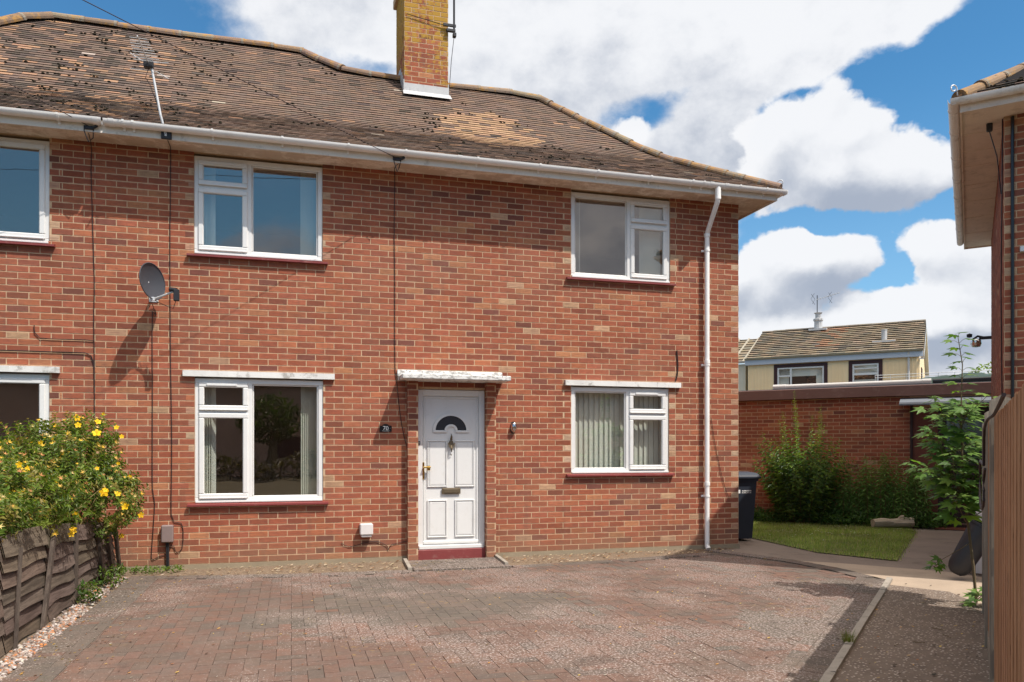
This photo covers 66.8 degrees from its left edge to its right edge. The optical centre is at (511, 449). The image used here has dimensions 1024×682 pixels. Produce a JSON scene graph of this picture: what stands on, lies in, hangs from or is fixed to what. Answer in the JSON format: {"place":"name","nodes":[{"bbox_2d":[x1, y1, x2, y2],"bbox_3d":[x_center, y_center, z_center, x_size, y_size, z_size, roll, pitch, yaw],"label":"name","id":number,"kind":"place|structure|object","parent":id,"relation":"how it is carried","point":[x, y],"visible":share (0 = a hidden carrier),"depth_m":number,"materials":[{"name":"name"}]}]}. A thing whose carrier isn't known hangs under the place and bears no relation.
{"place":"outdoors","nodes":[
{"label":"outdoors","id":0,"kind":"place"},
{"bbox_2d":[0,408,149,551],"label":"hypericum shrub","id":1,"kind":"object","parent":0,"point":[46,486],"visible":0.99,"depth_m":7.53,"materials":[{"name":"green plant"}]},
{"bbox_2d":[0,549,884,681],"bbox_3d":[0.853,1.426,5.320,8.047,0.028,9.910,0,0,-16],"label":"driveway","id":2,"kind":"structure","parent":0,"point":[463,630],"depth_m":6.27,"materials":[{"name":"red brick"}]},
{"bbox_2d":[0,577,128,680],"bbox_3d":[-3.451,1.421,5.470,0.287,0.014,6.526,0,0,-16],"label":"gravel","id":3,"kind":"structure","parent":2,"relation":"on","point":[24,650],"depth_m":5.94,"materials":[{"name":"beige gravel"}]},
{"bbox_2d":[75,579,103,603],"bbox_3d":[-3.917,1.325,7.214,0.235,0.276,0.342,0,0,-16],"label":"weed clump","id":4,"kind":"object","parent":3,"relation":"on","point":[89,593],"visible":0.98,"depth_m":7.18,"materials":[{"name":"green plant"}]},
{"bbox_2d":[94,562,126,587],"bbox_3d":[-4.159,1.329,8.075,0.278,0.281,0.497,0,0,-16],"label":"weed clump","id":5,"kind":"object","parent":3,"relation":"on","point":[112,576],"visible":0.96,"depth_m":8.05,"materials":[{"name":"green plant"}]},
{"bbox_2d":[107,561,406,583],"bbox_3d":[-2.908,1.431,9.060,3.360,0.020,0.900,0,0,-16],"label":"dirt strip","id":6,"kind":"object","parent":2,"relation":"on","point":[304,568],"visible":0.71,"depth_m":9.22,"materials":[{"name":"beige gravel"}]},
{"bbox_2d":[116,564,183,574],"bbox_3d":[-4.163,1.391,8.959,0.711,0.121,0.322,0,0,-16],"label":"weed clump","id":7,"kind":"object","parent":6,"relation":"on","point":[150,569],"visible":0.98,"depth_m":8.94,"materials":[{"name":"green plant"}]},
{"bbox_2d":[403,554,507,570],"bbox_3d":[-0.704,1.427,9.655,1.299,0.085,0.843,0,0,-16],"label":"kerb edging","id":8,"kind":"object","parent":2,"relation":"on","point":[409,567],"visible":0.68,"depth_m":9.59,"materials":[{"name":"concrete"}]},
{"bbox_2d":[18,548,986,681],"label":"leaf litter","id":9,"kind":"object","parent":2,"relation":"on","point":[489,604],"visible":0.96,"depth_m":8.09,"materials":[{"name":"brown plant"}]},
{"bbox_2d":[502,548,734,564],"bbox_3d":[1.594,1.432,10.340,3.600,0.021,0.900,0,0,-16],"label":"dirt strip","id":10,"kind":"object","parent":2,"relation":"on","point":[542,560],"visible":0.77,"depth_m":10.34,"materials":[{"name":"beige gravel"}]},
{"bbox_2d":[819,577,892,681],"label":"kerb","id":11,"kind":"structure","parent":2,"relation":"on","point":[832,671],"depth_m":5.85,"materials":[{"name":"concrete"}]},
{"bbox_2d":[838,629,858,642],"bbox_3d":[2.445,1.360,5.654,0.183,0.120,0.165,0,0,42],"label":"grass tuft","id":12,"kind":"object","parent":11,"relation":"on","point":[847,638],"visible":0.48,"depth_m":5.64,"materials":[{"name":"green plant"}]},
{"bbox_2d":[0,0,1023,376],"label":"sky","id":13,"kind":"structure","parent":0,"point":[844,103],"materials":[{"name":"blue"}]},
{"bbox_2d":[761,518,930,527],"bbox_3d":[5.011,1.422,15.369,6.002,0.001,1.490,0,0,22],"label":"planting bed","id":14,"kind":"object","parent":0,"point":[858,524],"visible":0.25,"depth_m":14.64,"materials":[{"name":"soil"}]},
{"bbox_2d":[752,391,856,523],"bbox_3d":[5.636,0.139,15.154,2.032,2.566,1.944,0,0,-42],"label":"privet bush","id":15,"kind":"object","parent":14,"relation":"on","point":[796,488],"visible":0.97,"depth_m":14.74,"materials":[{"name":"green plant"}]},
{"bbox_2d":[754,505,964,528],"bbox_3d":[5.949,1.274,14.887,4.741,0.420,0.980,0,0,25],"label":"ground cover","id":16,"kind":"object","parent":14,"relation":"on","point":[763,515],"visible":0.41,"depth_m":14.54,"materials":[{"name":"green plant"}]},
{"bbox_2d":[829,450,935,525],"bbox_3d":[6.855,0.691,14.448,1.860,1.459,0.652,0,0,30],"label":"tall herb clump","id":17,"kind":"object","parent":14,"relation":"on","point":[863,500],"visible":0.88,"depth_m":14.36,"materials":[{"name":"green plant"}]},
{"bbox_2d":[717,527,981,578],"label":"path","id":18,"kind":"structure","parent":0,"point":[926,545],"depth_m":10.80,"materials":[{"name":"concrete"}]},
{"bbox_2d":[738,471,760,538],"bbox_3d":[3.472,0.894,12.368,0.640,1.074,0.786,0,0,-13],"label":"wheelie bin","id":19,"kind":"object","parent":18,"relation":"on","point":[747,480],"visible":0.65,"depth_m":12.10,"materials":[{"name":"black plastic"}]},
{"bbox_2d":[752,517,920,560],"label":"lawn","id":20,"kind":"structure","parent":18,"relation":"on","point":[893,532],"depth_m":12.37,"materials":[{"name":"green plant"}]},
{"bbox_2d":[871,515,914,526],"bbox_3d":[6.857,1.298,13.984,0.738,0.220,0.201,0,0,-1],"label":"log","id":21,"kind":"object","parent":20,"relation":"on","point":[900,521],"visible":0.98,"depth_m":13.93,"materials":[{"name":"brown wood"}]},
{"bbox_2d":[803,561,981,604],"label":"path slab","id":22,"kind":"structure","parent":18,"relation":"on","point":[951,582],"depth_m":8.65,"materials":[{"name":"concrete"}]},
{"bbox_2d":[948,519,981,575],"bbox_3d":[5.013,1.070,8.438,0.482,0.638,0.300,0,0,31],"label":"plastic tub","id":23,"kind":"object","parent":22,"relation":"on","point":[959,563],"visible":0.57,"depth_m":8.38,"materials":[{"name":"black plastic"}]},
{"bbox_2d":[935,527,965,530],"bbox_3d":[7.862,1.420,13.883,0.520,0.024,0.370,0,0,31],"label":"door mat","id":24,"kind":"object","parent":18,"relation":"on","point":[953,528],"depth_m":13.77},
{"bbox_2d":[976,509,981,573],"bbox_3d":[5.343,0.960,8.820,0.034,0.920,0.140,0,0,-29],"label":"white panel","id":25,"kind":"object","parent":18,"relation":"on","point":[979,567],"visible":0.19,"depth_m":8.83,"materials":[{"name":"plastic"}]},
{"bbox_2d":[833,585,988,681],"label":"pavement","id":26,"kind":"structure","parent":0,"point":[947,610],"depth_m":5.73,"materials":[{"name":"grey asphalt"}]},
{"bbox_2d":[894,602,950,645],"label":"twigs","id":27,"kind":"object","parent":26,"relation":"on","point":[931,627],"visible":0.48,"depth_m":5.88,"materials":[{"name":"brown wood"}]},
{"bbox_2d":[899,332,997,606],"bbox_3d":[4.137,0.186,7.205,1.055,2.524,0.945,0,0,21],"label":"sycamore sapling","id":28,"kind":"object","parent":26,"relation":"on","point":[941,482],"visible":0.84,"depth_m":7.11,"materials":[{"name":"green plant"}]},
{"bbox_2d":[982,383,1023,681],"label":"timber fence","id":29,"kind":"object","parent":26,"relation":"on","point":[1003,560],"visible":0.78,"depth_m":2.91,"materials":[{"name":"brown wood"}]},
{"bbox_2d":[979,393,1006,509],"bbox_3d":[2.377,0.092,3.874,0.026,0.557,3.007,0,0,30],"label":"fence cable","id":30,"kind":"object","parent":29,"relation":"attached to","point":[982,461],"visible":1,"depth_m":4.38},
{"label":"ground","id":31,"kind":"structure","parent":0,"visible":0},
{"bbox_2d":[0,519,121,656],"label":"larch lap fence","id":32,"kind":"object","parent":31,"relation":"on","point":[41,577],"visible":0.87,"depth_m":6.28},
{"bbox_2d":[0,0,787,571],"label":"semi detached house","id":33,"kind":"structure","parent":31,"relation":"on","point":[562,286],"depth_m":10.13,"materials":[{"name":"brick"}]},
{"bbox_2d":[0,137,48,243],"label":"window","id":34,"kind":"structure","parent":33,"relation":"in","point":[43,146],"depth_m":8.83,"materials":[{"name":"white plastic"}]},
{"bbox_2d":[0,373,48,448],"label":"window","id":35,"kind":"structure","parent":33,"relation":"in","point":[17,378],"depth_m":8.83,"materials":[{"name":"white plastic"}]},
{"bbox_2d":[1,79,87,125],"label":"telephone wire","id":36,"kind":"object","parent":33,"relation":"on","point":[40,100],"visible":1,"depth_m":8.25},
{"bbox_2d":[0,350,94,391],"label":"wall cable","id":37,"kind":"object","parent":33,"relation":"attached to","point":[59,352],"depth_m":8.88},
{"bbox_2d":[34,325,92,340],"bbox_3d":[-5.125,-1.325,8.883,0.616,0.162,0.010,0,0,-16],"label":"wall cable","id":38,"kind":"object","parent":33,"relation":"attached to","point":[60,339],"depth_m":8.87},
{"bbox_2d":[83,125,97,141],"bbox_3d":[-4.672,-3.500,8.626,0.149,0.199,0.110,0,0,-16],"label":"wire anchor","id":39,"kind":"object","parent":33,"relation":"attached to","point":[88,127],"visible":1,"depth_m":8.60,"materials":[{"name":"plastic"}]},
{"bbox_2d":[88,133,94,425],"bbox_3d":[-4.785,-1.671,8.802,0.044,3.736,0.374,0,0,-19],"label":"wall cable","id":40,"kind":"object","parent":33,"relation":"attached to","point":[94,268],"depth_m":8.96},
{"bbox_2d":[130,35,171,139],"bbox_3d":[-4.006,-3.981,8.515,0.431,0.922,0.577,0,0,-16],"label":"tv aerial","id":41,"kind":"object","parent":33,"relation":"attached to","point":[148,64],"visible":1,"depth_m":8.71,"materials":[{"name":"metal"}]},
{"bbox_2d":[151,304,165,559],"bbox_3d":[-4.119,-0.119,9.023,0.184,3.090,0.293,0,0,-16],"label":"wall cable","id":42,"kind":"object","parent":33,"relation":"attached to","point":[152,429],"depth_m":9.13,"materials":[{"name":"grey plastic"}]},
{"bbox_2d":[139,262,179,308],"bbox_3d":[-4.006,-1.848,8.910,0.403,0.527,0.588,0,0,-16],"label":"satellite dish","id":43,"kind":"object","parent":33,"relation":"attached to","point":[151,280],"visible":1,"depth_m":8.82,"materials":[{"name":"metal"}]},
{"bbox_2d":[161,525,173,569],"bbox_3d":[-4.062,1.158,9.155,0.132,0.525,0.075,0,0,-16],"label":"junction box","id":44,"kind":"object","parent":33,"relation":"attached to","point":[167,534],"visible":0.9,"depth_m":9.13,"materials":[{"name":"grey plastic"}]},
{"bbox_2d":[167,140,183,552],"bbox_3d":[-3.991,-1.161,9.044,0.144,4.786,0.391,0,0,4],"label":"wall cable","id":45,"kind":"object","parent":33,"relation":"attached to","point":[170,367],"depth_m":9.19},
{"bbox_2d":[83,0,395,157],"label":"telephone wire","id":46,"kind":"object","parent":33,"relation":"attached to","point":[228,73],"visible":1,"depth_m":7.88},
{"bbox_2d":[194,156,322,261],"bbox_3d":[-3.110,-2.937,9.583,1.534,1.197,0.257,0,0,-16],"label":"window","id":47,"kind":"structure","parent":33,"relation":"in","point":[206,187],"depth_m":9.48,"materials":[{"name":"white plastic"}]},
{"bbox_2d":[195,378,322,502],"bbox_3d":[-3.104,-0.113,9.585,1.534,1.514,0.257,0,0,-16],"label":"window","id":48,"kind":"structure","parent":33,"relation":"in","point":[207,411],"depth_m":9.49,"materials":[{"name":"white plastic"}]},
{"bbox_2d":[359,523,372,536],"bbox_3d":[-1.833,1.020,9.766,0.160,0.170,0.120,0,0,-16],"label":"vent cover","id":49,"kind":"object","parent":33,"relation":"attached to","point":[365,529],"visible":1,"depth_m":9.71,"materials":[{"name":"white plastic"}]},
{"bbox_2d":[342,541,406,549],"bbox_3d":[-1.745,1.226,9.844,0.824,0.120,0.008,0,0,-16],"label":"wall cable","id":50,"kind":"object","parent":33,"relation":"attached to","point":[375,541],"depth_m":9.85,"materials":[{"name":"black plastic"}]},
{"bbox_2d":[380,424,391,431],"bbox_3d":[-1.608,-0.271,9.883,0.152,0.101,0.016,0,0,-16],"label":"house number plate","id":51,"kind":"object","parent":33,"relation":"attached to","point":[385,428],"visible":1,"depth_m":9.88,"materials":[{"name":"black plastic"}]},
{"bbox_2d":[393,156,404,171],"bbox_3d":[-1.392,-3.500,9.559,0.149,0.199,0.110,0,0,-16],"label":"wire anchor","id":52,"kind":"object","parent":33,"relation":"attached to","point":[398,158],"visible":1,"depth_m":9.53,"materials":[{"name":"plastic"}]},
{"bbox_2d":[394,163,406,446],"bbox_3d":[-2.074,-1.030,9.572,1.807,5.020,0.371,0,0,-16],"label":"wall cable","id":53,"kind":"object","parent":33,"relation":"attached to","point":[394,298],"depth_m":9.91,"materials":[{"name":"black rubber"}]},
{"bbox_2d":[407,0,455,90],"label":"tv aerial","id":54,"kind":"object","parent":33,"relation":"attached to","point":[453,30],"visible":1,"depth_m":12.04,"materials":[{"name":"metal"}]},
{"bbox_2d":[418,389,484,549],"bbox_3d":[-0.796,0.262,10.141,0.898,2.065,0.136,0,0,-16],"label":"front door","id":55,"kind":"structure","parent":33,"relation":"in","point":[451,423],"depth_m":10.15,"materials":[{"name":"white plastic"}]},
{"bbox_2d":[510,422,516,433],"bbox_3d":[0.026,-0.285,10.316,0.086,0.163,0.075,0,0,-16],"label":"wall lamp","id":56,"kind":"object","parent":33,"relation":"attached to","point":[513,426],"visible":1,"depth_m":10.30,"materials":[{"name":"metal"}]},
{"bbox_2d":[571,386,668,472],"bbox_3d":[1.509,-0.269,10.892,1.604,1.202,0.250,0,0,-16],"label":"window","id":57,"kind":"structure","parent":33,"relation":"in","point":[630,414],"depth_m":10.92,"materials":[{"name":"white plastic"}]},
{"bbox_2d":[571,192,669,282],"bbox_3d":[1.493,-2.941,10.892,1.529,1.189,0.259,0,0,-16],"label":"window","id":58,"kind":"structure","parent":33,"relation":"in","point":[649,224],"depth_m":10.87,"materials":[{"name":"white plastic"}]},
{"bbox_2d":[675,351,677,381],"bbox_3d":[2.334,-1.177,11.003,0.054,0.453,0.010,0,0,-16],"label":"wall cable","id":59,"kind":"object","parent":33,"relation":"attached to","point":[677,365],"depth_m":11.00,"materials":[{"name":"grey plastic"}]},
{"bbox_2d":[711,419,728,497],"bbox_3d":[3.002,0.138,11.193,0.302,1.176,0.006,0,0,-16],"label":"wall cable","id":60,"kind":"object","parent":33,"relation":"attached to","point":[718,459],"depth_m":11.18,"materials":[{"name":"black plastic"}]},
{"bbox_2d":[738,337,758,390],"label":"terrace house","id":61,"kind":"structure","parent":31,"relation":"on","point":[746,346],"depth_m":31.78,"materials":[{"name":"concrete"}]},
{"bbox_2d":[744,312,928,389],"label":"cream house","id":62,"kind":"structure","parent":31,"relation":"on","point":[817,353],"depth_m":30.16,"materials":[{"name":"concrete"}]},
{"bbox_2d":[774,362,827,387],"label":"window","id":63,"kind":"structure","parent":62,"relation":"in","point":[802,373],"depth_m":30.23,"materials":[{"name":"white plastic"}]},
{"bbox_2d":[811,292,839,311],"bbox_3d":[13.038,-6.002,32.257,1.192,1.044,0.213,0,0,43],"label":"tv aerial","id":64,"kind":"object","parent":62,"relation":"attached to","point":[823,297],"visible":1,"depth_m":32.30,"materials":[{"name":"metal"}]},
{"bbox_2d":[849,359,882,381],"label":"window","id":65,"kind":"structure","parent":62,"relation":"in","point":[860,370],"depth_m":29.07,"materials":[{"name":"white plastic"}]},
{"bbox_2d":[738,381,990,527],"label":"brick garage","id":66,"kind":"structure","parent":31,"relation":"on","point":[870,422],"depth_m":15.07,"materials":[{"name":"red brick"}]},
{"bbox_2d":[773,378,930,388],"bbox_3d":[6.579,-1.265,15.180,2.850,0.102,0.102,0,0,31],"label":"pale pipe","id":67,"kind":"object","parent":66,"relation":"on","point":[864,383],"visible":1,"depth_m":15.10,"materials":[{"name":"white plastic"}]},
{"bbox_2d":[875,370,990,379],"bbox_3d":[9.676,-1.490,15.756,4.211,0.221,0.012,0,0,31],"label":"wire rail","id":68,"kind":"object","parent":66,"relation":"on","point":[890,377],"visible":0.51,"depth_m":16.30,"materials":[{"name":"metal"}]},
{"bbox_2d":[920,372,990,382],"bbox_3d":[9.452,-1.352,14.785,4.400,0.224,1.600,0,0,31],"label":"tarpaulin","id":69,"kind":"object","parent":66,"relation":"on","point":[980,374],"visible":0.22,"depth_m":14.71,"materials":[{"name":"plastic"}]},
{"bbox_2d":[932,377,990,382],"bbox_3d":[8.824,-1.265,13.879,2.300,0.082,0.082,0,0,31],"label":"dark pipe","id":70,"kind":"object","parent":66,"relation":"on","point":[973,379],"visible":0.52,"depth_m":14.17,"materials":[{"name":"black plastic"}]},
{"bbox_2d":[941,406,988,523],"bbox_3d":[8.287,0.295,14.210,0.760,2.150,0.052,0,0,31],"label":"garage door","id":71,"kind":"structure","parent":66,"relation":"in","point":[979,433],"depth_m":14.19,"materials":[{"name":"brown paint"}]},
{"bbox_2d":[968,361,990,373],"bbox_3d":[9.944,-0.206,16.206,0.931,3.252,0.979,0,0,-44],"label":"background tree","id":72,"kind":"object","parent":31,"relation":"on","point":[979,369],"visible":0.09,"depth_m":16.19,"materials":[{"name":"green plant"}]},
{"bbox_2d":[947,62,1023,399],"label":"brick house","id":73,"kind":"structure","parent":31,"relation":"on","point":[986,123],"depth_m":8.31,"materials":[{"name":"brick"}]},
{"bbox_2d":[966,333,990,346],"bbox_3d":[7.943,-1.855,13.193,0.385,0.250,0.166,0,0,31],"label":"security light","id":74,"kind":"object","parent":73,"relation":"attached to","point":[976,343],"visible":0.83,"depth_m":13.16,"materials":[{"name":"plastic"}]}
]}

